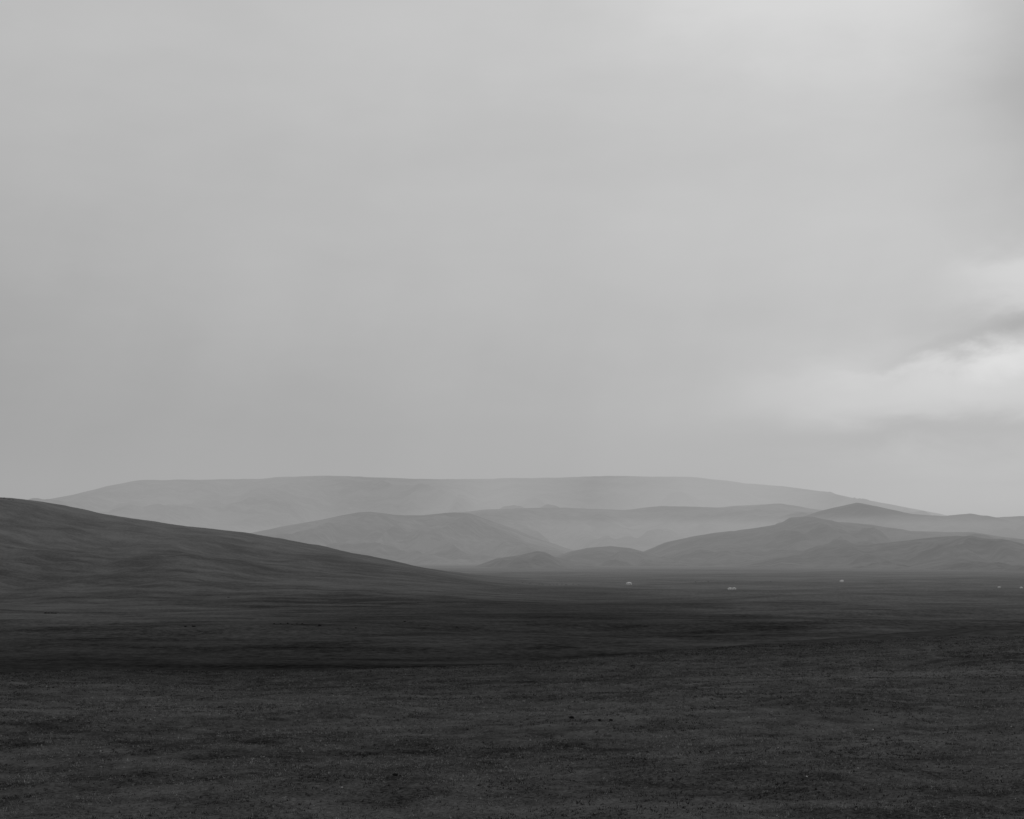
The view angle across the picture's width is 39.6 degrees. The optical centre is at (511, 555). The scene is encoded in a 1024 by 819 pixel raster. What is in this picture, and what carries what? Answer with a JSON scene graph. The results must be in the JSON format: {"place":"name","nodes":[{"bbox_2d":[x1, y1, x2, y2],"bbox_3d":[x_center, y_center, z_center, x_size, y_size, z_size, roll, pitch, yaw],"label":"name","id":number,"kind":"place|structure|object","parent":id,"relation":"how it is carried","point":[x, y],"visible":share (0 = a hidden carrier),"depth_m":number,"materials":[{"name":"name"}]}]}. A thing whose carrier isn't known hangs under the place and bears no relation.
{"place":"outdoors","nodes":[
{"label":"outdoors","id":0,"kind":"place"},
{"bbox_2d":[0,497,595,608],"bbox_3d":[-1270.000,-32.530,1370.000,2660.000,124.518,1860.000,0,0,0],"label":"grassy hill","id":1,"kind":"structure","parent":0,"point":[54,555],"depth_m":1035.14,"materials":[{"name":"grey plant"}]},
{"bbox_2d":[252,512,574,563],"bbox_3d":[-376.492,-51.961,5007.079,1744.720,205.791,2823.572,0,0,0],"label":"foothill","id":2,"kind":"structure","parent":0,"point":[454,538],"depth_m":4649.05,"materials":[{"name":"grey plant"}]},
{"bbox_2d":[29,476,946,532],"bbox_3d":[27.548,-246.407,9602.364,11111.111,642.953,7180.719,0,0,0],"label":"mountain","id":3,"kind":"structure","parent":0,"point":[247,505],"depth_m":9340.55,"materials":[{"name":"grey plant"}]},
{"bbox_2d":[0,564,1023,818],"bbox_3d":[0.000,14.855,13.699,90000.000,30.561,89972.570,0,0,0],"label":"grassland ground","id":4,"kind":"structure","parent":0,"point":[672,608],"depth_m":86.46,"materials":[{"name":"black plant"}]},
{"bbox_2d":[51,633,1019,814],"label":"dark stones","id":5,"kind":"object","parent":4,"relation":"on","point":[395,774],"visible":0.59,"depth_m":60.51,"materials":[{"name":"black stone"}]},
{"bbox_2d":[0,0,1023,516],"label":"sky","id":6,"kind":"structure","parent":0,"point":[764,242],"materials":[{"name":"grey"}]},
{"bbox_2d":[46,667,1015,815],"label":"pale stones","id":7,"kind":"object","parent":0,"point":[564,710],"visible":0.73,"depth_m":51.76,"materials":[{"name":"grey stone"}]},
{"bbox_2d":[474,551,600,567],"bbox_3d":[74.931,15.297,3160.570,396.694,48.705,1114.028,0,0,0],"label":"foothill","id":8,"kind":"structure","parent":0,"point":[537,559],"depth_m":3034.96,"materials":[{"name":"grey plant"}]},
{"bbox_2d":[557,546,691,566],"bbox_3d":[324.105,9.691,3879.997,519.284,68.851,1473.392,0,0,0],"label":"foothill","id":9,"kind":"structure","parent":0,"point":[610,556],"depth_m":3697.05,"materials":[{"name":"grey plant"}]},
{"bbox_2d":[458,504,821,550],"bbox_3d":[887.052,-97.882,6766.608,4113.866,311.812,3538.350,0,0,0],"label":"distant ridge","id":10,"kind":"structure","parent":0,"point":[643,529],"depth_m":6495.30,"materials":[{"name":"grey plant"}]},
{"bbox_2d":[643,516,1023,565],"bbox_3d":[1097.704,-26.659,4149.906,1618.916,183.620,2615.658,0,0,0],"label":"foothill","id":11,"kind":"structure","parent":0,"point":[791,535],"depth_m":3957.66,"materials":[{"name":"grey plant"}]},
{"bbox_2d":[726,536,1023,568],"bbox_3d":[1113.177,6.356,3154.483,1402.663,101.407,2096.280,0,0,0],"label":"foothill","id":12,"kind":"structure","parent":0,"point":[899,555],"depth_m":3035.61,"materials":[{"name":"grey plant"}]},
{"bbox_2d":[803,503,1023,538],"bbox_3d":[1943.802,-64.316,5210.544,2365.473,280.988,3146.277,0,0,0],"label":"foothill","id":13,"kind":"structure","parent":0,"point":[1008,527],"depth_m":5361.40,"materials":[{"name":"grey plant"}]},
{"bbox_2d":[908,557,1023,570],"bbox_3d":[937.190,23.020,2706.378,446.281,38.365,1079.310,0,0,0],"label":"foothill","id":14,"kind":"structure","parent":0,"point":[958,563],"depth_m":2597.38,"materials":[{"name":"grey plant"}]}
]}

